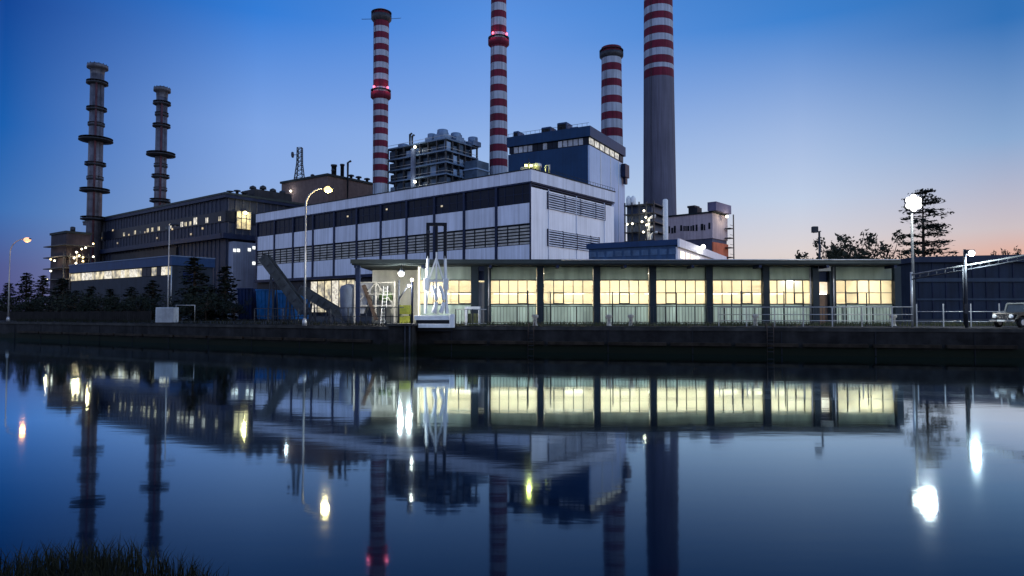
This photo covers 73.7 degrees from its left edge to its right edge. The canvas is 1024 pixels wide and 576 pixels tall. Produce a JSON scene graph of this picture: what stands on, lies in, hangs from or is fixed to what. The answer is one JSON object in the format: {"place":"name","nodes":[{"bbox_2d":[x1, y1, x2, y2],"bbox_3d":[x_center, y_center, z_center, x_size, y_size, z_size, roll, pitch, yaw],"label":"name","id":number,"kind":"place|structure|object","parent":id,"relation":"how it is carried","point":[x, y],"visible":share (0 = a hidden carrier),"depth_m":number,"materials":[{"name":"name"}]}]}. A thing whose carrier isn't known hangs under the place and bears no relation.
{"place":"outdoors","nodes":[
{"label":"outdoors","id":0,"kind":"place"},
{"bbox_2d":[45,570,160,575],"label":"bank","id":1,"kind":"structure","parent":0,"point":[130,573],"depth_m":6.46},
{"bbox_2d":[0,534,229,575],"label":"bank grass","id":2,"kind":"structure","parent":1,"relation":"on","point":[52,565],"depth_m":6.48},
{"bbox_2d":[68,255,215,316],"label":"blue shed","id":3,"kind":"structure","parent":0,"point":[118,277],"depth_m":201.63,"materials":[{"name":"paint"}]},
{"bbox_2d":[280,160,372,203],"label":"brown hall","id":4,"kind":"structure","parent":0,"point":[299,190],"depth_m":328.72,"materials":[{"name":"brick"}]},
{"bbox_2d":[291,147,304,178],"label":"lattice mast","id":5,"kind":"object","parent":4,"relation":"on","point":[298,152],"visible":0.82,"depth_m":342.68,"materials":[{"name":"metal"}]},
{"bbox_2d":[254,168,615,315],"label":"turbine hall","id":6,"kind":"structure","parent":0,"point":[530,213],"depth_m":206.27,"materials":[{"name":"white metal"}]},
{"bbox_2d":[258,221,273,236],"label":"window","id":7,"kind":"structure","parent":6,"relation":"in","point":[264,229],"depth_m":259.57,"materials":[{"name":"black glass"}]},
{"bbox_2d":[276,219,291,234],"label":"window","id":8,"kind":"structure","parent":6,"relation":"in","point":[282,226],"depth_m":252.08,"materials":[{"name":"black glass"}]},
{"bbox_2d":[294,216,311,231],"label":"window","id":9,"kind":"structure","parent":6,"relation":"in","point":[299,223],"depth_m":244.86,"materials":[{"name":"black glass"}]},
{"bbox_2d":[314,213,332,229],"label":"window","id":10,"kind":"structure","parent":6,"relation":"in","point":[321,221],"depth_m":237.27,"materials":[{"name":"black glass"}]},
{"bbox_2d":[335,209,355,226],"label":"window","id":11,"kind":"structure","parent":6,"relation":"in","point":[341,219],"depth_m":229.47,"materials":[{"name":"black glass"}]},
{"bbox_2d":[358,206,379,223],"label":"window","id":12,"kind":"structure","parent":6,"relation":"in","point":[369,214],"depth_m":222.13,"materials":[{"name":"black glass"}]},
{"bbox_2d":[382,202,404,220],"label":"window","id":13,"kind":"structure","parent":6,"relation":"in","point":[395,211],"depth_m":214.80,"materials":[{"name":"black glass"}]},
{"bbox_2d":[408,198,432,217],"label":"window","id":14,"kind":"structure","parent":6,"relation":"in","point":[423,207],"depth_m":207.15,"materials":[{"name":"black glass"}]},
{"bbox_2d":[436,193,462,213],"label":"window","id":15,"kind":"structure","parent":6,"relation":"in","point":[451,203],"depth_m":199.65,"materials":[{"name":"black glass"}]},
{"bbox_2d":[466,189,494,210],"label":"window","id":16,"kind":"structure","parent":6,"relation":"in","point":[482,199],"depth_m":192.24,"materials":[{"name":"black glass"}]},
{"bbox_2d":[498,184,528,205],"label":"window","id":17,"kind":"structure","parent":6,"relation":"in","point":[518,194],"depth_m":184.88,"materials":[{"name":"black glass"}]},
{"bbox_2d":[521,163,549,172],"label":"roof plant","id":18,"kind":"object","parent":6,"relation":"on","point":[537,166],"visible":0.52,"depth_m":190.52,"materials":[{"name":"metal"}]},
{"bbox_2d":[388,129,489,191],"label":"boiler tower","id":19,"kind":"structure","parent":0,"point":[441,155],"depth_m":295.75,"materials":[{"name":"metal"}]},
{"bbox_2d":[0,317,1018,327],"bbox_3d":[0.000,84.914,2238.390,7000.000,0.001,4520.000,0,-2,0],"label":"ground","id":20,"kind":"structure","parent":0,"point":[321,319],"depth_m":57.43,"materials":[{"name":"concrete"}]},
{"bbox_2d":[0,283,19,311],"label":"spruce tree","id":21,"kind":"object","parent":20,"relation":"on","point":[6,292],"visible":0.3,"depth_m":111.92,"materials":[{"name":"green plant"}]},
{"bbox_2d":[6,237,30,320],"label":"street lamp","id":22,"kind":"object","parent":20,"relation":"on","point":[26,239],"visible":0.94,"depth_m":88.04,"materials":[{"name":"metal"}]},
{"bbox_2d":[0,292,38,311],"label":"dark shrub","id":23,"kind":"object","parent":20,"relation":"on","point":[4,307],"visible":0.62,"depth_m":99.23,"materials":[{"name":"green plant"}]},
{"bbox_2d":[7,272,41,311],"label":"spruce tree","id":24,"kind":"object","parent":20,"relation":"on","point":[24,289],"visible":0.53,"depth_m":107.67,"materials":[{"name":"green plant"}]},
{"bbox_2d":[18,296,53,311],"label":"dark shrub","id":25,"kind":"object","parent":20,"relation":"on","point":[30,305],"visible":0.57,"depth_m":98.88,"materials":[{"name":"green plant"}]},
{"bbox_2d":[33,275,53,310],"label":"spruce tree","id":26,"kind":"object","parent":20,"relation":"on","point":[41,288],"visible":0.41,"depth_m":111.94,"materials":[{"name":"green plant"}]},
{"bbox_2d":[34,291,76,311],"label":"dark shrub","id":27,"kind":"object","parent":20,"relation":"on","point":[41,300],"visible":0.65,"depth_m":97.33,"materials":[{"name":"green plant"}]},
{"bbox_2d":[43,277,71,311],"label":"spruce tree","id":28,"kind":"object","parent":20,"relation":"on","point":[63,283],"visible":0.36,"depth_m":111.78,"materials":[{"name":"green plant"}]},
{"bbox_2d":[43,227,95,310],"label":"process plant","id":29,"kind":"object","parent":20,"relation":"on","point":[72,246],"visible":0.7,"depth_m":304.19,"materials":[{"name":"metal"}]},
{"bbox_2d":[59,290,84,311],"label":"spruce tree","id":30,"kind":"object","parent":20,"relation":"on","point":[76,292],"visible":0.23,"depth_m":99.86,"materials":[{"name":"green plant"}]},
{"bbox_2d":[0,311,151,321],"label":"plank fence","id":31,"kind":"object","parent":20,"relation":"on","point":[106,315],"visible":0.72,"depth_m":81.68,"materials":[{"name":"green wood"}]},
{"bbox_2d":[51,290,108,311],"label":"dark shrub","id":32,"kind":"object","parent":20,"relation":"on","point":[83,306],"visible":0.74,"depth_m":94.84,"materials":[{"name":"green plant"}]},
{"bbox_2d":[79,286,103,311],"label":"spruce tree","id":33,"kind":"object","parent":20,"relation":"on","point":[91,291],"visible":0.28,"depth_m":103.81,"materials":[{"name":"green plant"}]},
{"bbox_2d":[78,61,112,262],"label":"steel stack","id":34,"kind":"object","parent":20,"relation":"on","point":[95,139],"visible":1,"depth_m":345.07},
{"bbox_2d":[86,292,119,311],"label":"dark shrub","id":35,"kind":"object","parent":20,"relation":"on","point":[95,308],"visible":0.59,"depth_m":95.11,"materials":[{"name":"green plant"}]},
{"bbox_2d":[100,289,118,311],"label":"spruce tree","id":36,"kind":"object","parent":20,"relation":"on","point":[109,293],"visible":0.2,"depth_m":107.78,"materials":[{"name":"green plant"}]},
{"bbox_2d":[91,292,151,311],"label":"dark shrub","id":37,"kind":"object","parent":20,"relation":"on","point":[119,306],"visible":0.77,"depth_m":94.03,"materials":[{"name":"green plant"}]},
{"bbox_2d":[121,286,142,311],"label":"spruce tree","id":38,"kind":"object","parent":20,"relation":"on","point":[131,290],"visible":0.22,"depth_m":109.85,"materials":[{"name":"green plant"}]},
{"bbox_2d":[124,292,160,313],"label":"dark shrub","id":39,"kind":"object","parent":20,"relation":"on","point":[146,307],"visible":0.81,"depth_m":94.28,"materials":[{"name":"green plant"}]},
{"bbox_2d":[136,280,166,319],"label":"spruce tree","id":40,"kind":"object","parent":20,"relation":"on","point":[153,293],"visible":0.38,"depth_m":103.84,"materials":[{"name":"green plant"}]},
{"bbox_2d":[146,85,175,205],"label":"steel stack","id":41,"kind":"object","parent":20,"relation":"on","point":[160,154],"visible":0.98,"depth_m":345.58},
{"bbox_2d":[155,307,178,323],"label":"white cabinet","id":42,"kind":"object","parent":20,"relation":"on","point":[166,315],"visible":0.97,"depth_m":70.05,"materials":[{"name":"metal"}]},
{"bbox_2d":[167,223,179,306],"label":"street lamp","id":43,"kind":"object","parent":20,"relation":"on","point":[175,224],"visible":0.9,"depth_m":72.08,"materials":[{"name":"metal"}]},
{"bbox_2d":[159,292,203,320],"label":"dark shrub","id":44,"kind":"object","parent":20,"relation":"on","point":[177,304],"visible":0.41,"depth_m":93.60,"materials":[{"name":"green plant"}]},
{"bbox_2d":[153,257,221,320],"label":"spruce tree","id":45,"kind":"object","parent":20,"relation":"on","point":[194,288],"visible":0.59,"depth_m":97.63,"materials":[{"name":"green plant"}]},
{"bbox_2d":[82,185,309,315],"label":"grey hall","id":46,"kind":"structure","parent":20,"relation":"on","point":[220,228],"depth_m":290.28,"materials":[{"name":"blue metal"}]},
{"bbox_2d":[236,210,251,229],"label":"lit bay window","id":47,"kind":"structure","parent":46,"relation":"in","point":[243,221],"depth_m":281.49,"materials":[{"name":"yellow glass"}]},
{"bbox_2d":[180,288,234,320],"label":"dark shrub","id":48,"kind":"object","parent":20,"relation":"on","point":[205,310],"visible":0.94,"depth_m":91.89,"materials":[{"name":"green plant"}]},
{"bbox_2d":[196,286,223,320],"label":"spruce tree","id":49,"kind":"object","parent":20,"relation":"on","point":[210,317],"visible":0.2,"depth_m":99.73,"materials":[{"name":"green plant"}]},
{"bbox_2d":[11,318,414,325],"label":"quay weeds","id":50,"kind":"object","parent":20,"relation":"on","point":[335,323],"visible":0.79,"depth_m":67.78,"materials":[{"name":"green plant"}]},
{"bbox_2d":[204,266,240,320],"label":"spruce tree","id":51,"kind":"object","parent":20,"relation":"on","point":[226,288],"visible":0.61,"depth_m":97.70,"materials":[{"name":"green plant"}]},
{"bbox_2d":[217,296,252,320],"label":"dark shrub","id":52,"kind":"object","parent":20,"relation":"on","point":[239,308],"visible":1,"depth_m":91.84,"materials":[{"name":"green plant"}]},
{"bbox_2d":[236,288,257,320],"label":"skip container","id":53,"kind":"object","parent":20,"relation":"on","point":[244,293],"visible":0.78,"depth_m":95.86,"materials":[{"name":"blue paint"}]},
{"bbox_2d":[255,289,281,320],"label":"skip container","id":54,"kind":"object","parent":20,"relation":"on","point":[262,298],"visible":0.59,"depth_m":93.94,"materials":[{"name":"blue paint"}]},
{"bbox_2d":[258,254,309,320],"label":"conveyor","id":55,"kind":"object","parent":20,"relation":"on","point":[281,280],"visible":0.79,"depth_m":87.24,"materials":[{"name":"metal"}]},
{"bbox_2d":[277,292,309,320],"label":"skip container","id":56,"kind":"object","parent":20,"relation":"on","point":[282,297],"visible":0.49,"depth_m":93.00,"materials":[{"name":"blue paint"}]},
{"bbox_2d":[302,186,334,325],"bbox_3d":[-16.054,-2.673,56.640,2.576,11.585,0.720,0,-2,0],"label":"street lamp","id":57,"kind":"object","parent":20,"relation":"on","point":[328,189],"visible":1,"depth_m":56.55,"materials":[{"name":"metal"}]},
{"bbox_2d":[296,286,343,321],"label":"conveyor","id":58,"kind":"object","parent":20,"relation":"on","point":[313,298],"visible":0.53,"depth_m":79.18,"materials":[{"name":"metal"}]},
{"bbox_2d":[254,307,403,325],"bbox_3d":[-17.330,2.560,62.010,21.375,1.530,0.080,-2,-3,37],"label":"quay fence","id":59,"kind":"object","parent":20,"relation":"on","point":[330,316],"visible":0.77,"depth_m":61.34,"materials":[{"name":"metal"}]},
{"bbox_2d":[340,281,397,322],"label":"screening machine","id":60,"kind":"object","parent":20,"relation":"on","point":[347,295],"visible":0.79,"depth_m":65.15,"materials":[{"name":"paint"}]},
{"bbox_2d":[371,8,397,193],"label":"striped chimney","id":61,"kind":"object","parent":20,"relation":"on","point":[381,18],"visible":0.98,"depth_m":300.66,"materials":[{"name":"red paint"}]},
{"bbox_2d":[398,280,410,322],"bbox_3d":[-8.802,1.199,55.641,1.066,3.773,0.404,0,-2,3],"label":"quay lamp","id":62,"kind":"object","parent":20,"relation":"on","point":[399,296],"visible":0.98,"depth_m":55.74,"materials":[{"name":"metal"}]},
{"bbox_2d":[400,305,410,322],"bbox_3d":[-9.447,2.391,60.443,0.940,1.750,0.820,0,-2,0],"label":"green cabinet","id":63,"kind":"object","parent":20,"relation":"on","point":[406,309],"visible":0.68,"depth_m":60.05,"materials":[{"name":"yellow paint"}]},
{"bbox_2d":[410,278,413,322],"bbox_3d":[-9.008,1.213,61.528,0.320,4.186,0.380,0,-2,0],"label":"lamp post","id":64,"kind":"object","parent":20,"relation":"on","point":[411,279],"visible":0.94,"depth_m":61.53,"materials":[{"name":"grey metal"}]},
{"bbox_2d":[414,223,454,330],"bbox_3d":[-6.169,-0.920,55.073,3.200,8.766,2.000,0,-2,0],"label":"gate machine","id":65,"kind":"object","parent":20,"relation":"on","point":[435,322],"visible":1,"depth_m":54.95,"materials":[{"name":"white paint"}]},
{"bbox_2d":[455,309,485,323],"bbox_3d":[-3.448,2.454,57.194,2.634,1.380,0.080,0,-2,-11],"label":"steel railing","id":66,"kind":"object","parent":20,"relation":"on","point":[470,315],"visible":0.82,"depth_m":57.17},
{"bbox_2d":[465,307,479,324],"bbox_3d":[-3.390,2.403,58.751,1.300,1.600,0.800,0,-2,0],"label":"white kiosk","id":67,"kind":"object","parent":20,"relation":"on","point":[471,315],"visible":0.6,"depth_m":58.38,"materials":[{"name":"paint"}]},
{"bbox_2d":[488,0,508,174],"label":"striped chimney","id":68,"kind":"object","parent":20,"relation":"on","point":[498,41],"visible":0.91,"depth_m":300.40,"materials":[{"name":"red paint"}]},
{"bbox_2d":[527,291,528,322],"bbox_3d":[1.371,1.705,58.477,0.280,2.974,0.266,0,-2,0],"label":"steel post","id":69,"kind":"object","parent":20,"relation":"on","point":[527,306],"visible":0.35,"depth_m":58.46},
{"bbox_2d":[606,315,611,325],"bbox_3d":[7.713,2.582,54.326,0.720,0.930,0.720,0,-2,0],"label":"mooring bollard","id":70,"kind":"object","parent":20,"relation":"on","point":[608,317],"visible":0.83,"depth_m":54.18,"materials":[{"name":"metal"}]},
{"bbox_2d":[599,44,622,145],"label":"striped chimney","id":71,"kind":"object","parent":20,"relation":"on","point":[611,56],"visible":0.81,"depth_m":329.54,"materials":[{"name":"red paint"}]},
{"bbox_2d":[350,259,901,323],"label":"workshop","id":72,"kind":"structure","parent":20,"relation":"on","point":[482,283],"depth_m":64.03,"materials":[{"name":"glass"},{"name":"painted metal"},{"name":"weathered concrete"}]},
{"bbox_2d":[398,265,404,275],"bbox_3d":[-10.101,-1.636,62.305,0.680,1.147,0.680,0,-2,0],"label":"bay lamp","id":73,"kind":"object","parent":72,"relation":"hanging from","point":[401,271],"visible":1,"depth_m":62.09,"materials":[{"name":"metal"}]},
{"bbox_2d":[420,280,470,304],"bbox_3d":[-6.148,0.390,64.035,4.858,2.341,0.190,0,-2,0],"label":"window frame","id":74,"kind":"structure","parent":72,"relation":"in","point":[421,280],"depth_m":63.94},
{"bbox_2d":[478,282,483,322],"bbox_3d":[-2.849,1.414,64.002,0.640,3.910,0.140,0,-2,0],"label":"door","id":75,"kind":"structure","parent":72,"relation":"in","point":[481,284],"depth_m":64.00,"materials":[{"name":"silver metal"}]},
{"bbox_2d":[491,280,535,304],"bbox_3d":[0.120,0.390,64.035,4.319,2.341,0.190,0,-2,0],"label":"window frame","id":76,"kind":"structure","parent":72,"relation":"in","point":[503,292],"depth_m":64.08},
{"bbox_2d":[544,280,592,304],"bbox_3d":[5.278,0.390,64.035,4.559,2.341,0.190,0,-2,0],"label":"window frame","id":77,"kind":"structure","parent":72,"relation":"in","point":[553,292],"depth_m":64.00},
{"bbox_2d":[600,280,647,304],"bbox_3d":[10.527,0.390,64.035,4.499,2.341,0.190,0,-2,0],"label":"window","id":78,"kind":"structure","parent":72,"relation":"in","point":[625,292],"depth_m":64.08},
{"bbox_2d":[656,280,704,304],"bbox_3d":[15.805,0.390,64.035,4.619,2.341,0.190,0,-2,0],"label":"window","id":79,"kind":"structure","parent":72,"relation":"in","point":[686,290],"depth_m":64.08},
{"bbox_2d":[713,280,761,304],"bbox_3d":[21.083,0.390,64.035,4.619,2.341,0.190,0,-2,0],"label":"window frame","id":80,"kind":"structure","parent":72,"relation":"in","point":[722,292],"depth_m":64.00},
{"bbox_2d":[770,280,809,304],"bbox_3d":[26.062,0.390,64.035,4.019,2.341,0.190,0,-2,0],"label":"window frame","id":81,"kind":"structure","parent":72,"relation":"in","point":[792,289],"depth_m":64.08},
{"bbox_2d":[811,226,820,258],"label":"flood pole","id":82,"kind":"object","parent":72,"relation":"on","point":[814,229],"visible":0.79,"depth_m":80.15,"materials":[{"name":"metal"}]},
{"bbox_2d":[820,294,827,323],"bbox_3d":[29.091,1.985,64.011,1.060,2.769,0.080,0,-2,0],"label":"door","id":83,"kind":"structure","parent":72,"relation":"in","point":[823,297],"depth_m":63.99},
{"bbox_2d":[836,280,892,304],"bbox_3d":[32.930,0.390,64.035,5.518,2.341,0.190,0,-2,0],"label":"window frame","id":84,"kind":"structure","parent":72,"relation":"in","point":[857,292],"depth_m":64.00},
{"bbox_2d":[586,238,726,258],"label":"blue office","id":85,"kind":"structure","parent":20,"relation":"on","point":[678,248],"depth_m":136.85,"materials":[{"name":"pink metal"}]},
{"bbox_2d":[643,0,676,239],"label":"giant chimney","id":86,"kind":"object","parent":20,"relation":"on","point":[659,171],"visible":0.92,"depth_m":337.48,"materials":[{"name":"red paint"}]},
{"bbox_2d":[487,306,910,324],"bbox_3d":[16.484,2.421,59.951,37.322,1.652,0.080,0,-2,0],"label":"steel railing","id":87,"kind":"object","parent":20,"relation":"on","point":[842,312],"visible":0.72,"depth_m":59.95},
{"bbox_2d":[718,307,912,326],"bbox_3d":[23.336,2.220,52.958,14.085,1.530,0.080,0,-2,12],"label":"white railing","id":88,"kind":"object","parent":20,"relation":"on","point":[832,314],"visible":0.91,"depth_m":53.04,"materials":[{"name":"metal"}]},
{"bbox_2d":[795,229,877,258],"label":"broadleaf tree","id":89,"kind":"object","parent":20,"relation":"on","point":[840,252],"visible":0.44,"depth_m":148.94,"materials":[{"name":"green plant"}]},
{"bbox_2d":[821,234,879,258],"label":"broadleaf tree","id":90,"kind":"object","parent":20,"relation":"on","point":[840,237],"visible":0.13,"depth_m":155.26,"materials":[{"name":"green plant"}]},
{"bbox_2d":[825,241,892,258],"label":"broadleaf tree","id":91,"kind":"object","parent":20,"relation":"on","point":[886,249],"visible":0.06,"depth_m":158.26,"materials":[{"name":"green plant"}]},
{"bbox_2d":[853,229,916,258],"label":"broadleaf tree","id":92,"kind":"object","parent":20,"relation":"on","point":[899,238],"visible":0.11,"depth_m":149.97,"materials":[{"name":"green plant"}]},
{"bbox_2d":[879,245,920,258],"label":"broadleaf tree","id":93,"kind":"object","parent":20,"relation":"on","point":[915,250],"visible":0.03,"depth_m":157.88,"materials":[{"name":"green plant"}]},
{"bbox_2d":[901,194,921,322],"bbox_3d":[33.513,-2.345,56.964,1.600,10.954,0.613,0,-2,0],"label":"flood mast","id":94,"kind":"object","parent":20,"relation":"on","point":[913,202],"visible":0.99,"depth_m":56.93,"materials":[{"name":"metal"}]},
{"bbox_2d":[893,188,958,258],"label":"cedar tree","id":95,"kind":"object","parent":20,"relation":"on","point":[938,228],"visible":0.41,"depth_m":164.52,"materials":[{"name":"green plant"}]},
{"bbox_2d":[897,254,1023,318],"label":"warehouse","id":96,"kind":"structure","parent":20,"relation":"on","point":[989,288],"depth_m":129.70,"materials":[{"name":"blue metal"}]},
{"bbox_2d":[916,303,1015,326],"bbox_3d":[34.967,2.036,50.969,8.261,1.750,0.080,-1,-2,29],"label":"white railing","id":97,"kind":"object","parent":20,"relation":"on","point":[943,321],"visible":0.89,"depth_m":51.76,"materials":[{"name":"metal"}]},
{"bbox_2d":[910,254,1023,326],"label":"overhead pipe","id":98,"kind":"object","parent":20,"relation":"on","point":[911,290],"visible":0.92,"depth_m":50.18,"materials":[{"name":"metal"}]},
{"bbox_2d":[962,249,974,327],"bbox_3d":[32.412,0.025,48.343,0.870,5.572,0.620,0,-2,0],"label":"flood mast","id":99,"kind":"object","parent":20,"relation":"on","point":[964,284],"visible":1,"depth_m":48.45,"materials":[{"name":"metal"}]},
{"bbox_2d":[989,303,1023,327],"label":"parked car","id":100,"kind":"object","parent":20,"relation":"on","point":[1013,312],"visible":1,"depth_m":48.78,"materials":[{"name":"silver metal"}]},
{"bbox_2d":[0,321,1023,575],"bbox_3d":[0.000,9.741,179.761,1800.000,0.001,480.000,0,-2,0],"label":"water","id":101,"kind":"structure","parent":0,"point":[258,461],"depth_m":13.96,"materials":[{"name":"liquid"}]},
{"bbox_2d":[0,322,388,350],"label":"quay wall","id":102,"kind":"structure","parent":101,"relation":"in","point":[377,336],"depth_m":65.17,"materials":[{"name":"concrete"}]},
{"bbox_2d":[386,323,417,352],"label":"corner pier","id":103,"kind":"structure","parent":101,"relation":"in","point":[402,337],"depth_m":52.39,"materials":[{"name":"concrete"}]},
{"bbox_2d":[417,326,1023,357],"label":"quay wall","id":104,"kind":"structure","parent":101,"relation":"in","point":[800,337],"depth_m":49.84,"materials":[{"name":"concrete"}]},
{"bbox_2d":[434,340,1017,348],"bbox_3d":[13.865,4.145,50.240,41.100,0.240,0.220,0,-2,12],"label":"timber fender","id":105,"kind":"object","parent":104,"relation":"attached to","point":[750,344],"visible":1,"depth_m":49.46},
{"bbox_2d":[765,323,773,354],"bbox_3d":[18.650,3.991,49.425,0.500,2.926,0.864,0,-2,12],"label":"quay ladder","id":106,"kind":"object","parent":104,"relation":"attached to","point":[767,335],"visible":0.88,"depth_m":49.07,"materials":[{"name":"metal"}]},
{"bbox_2d":[0,0,1023,310],"label":"sky","id":107,"kind":"structure","parent":0,"point":[794,116],"materials":[{"name":"blue"}]},
{"bbox_2d":[507,122,628,241],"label":"boiler hall","id":108,"kind":"structure","parent":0,"point":[591,154],"depth_m":245.79,"materials":[{"name":"white paint"}]},
{"bbox_2d":[624,196,667,241],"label":"pipe tower","id":109,"kind":"structure","parent":0,"point":[644,222],"depth_m":240.71,"materials":[{"name":"metal"}]},
{"bbox_2d":[668,201,734,258],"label":"bunker building","id":110,"kind":"structure","parent":0,"point":[696,225],"depth_m":268.22,"materials":[{"name":"paint"}]},
{"bbox_2d":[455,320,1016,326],"bbox_3d":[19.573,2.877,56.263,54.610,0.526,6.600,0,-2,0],"label":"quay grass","id":111,"kind":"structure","parent":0,"point":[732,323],"depth_m":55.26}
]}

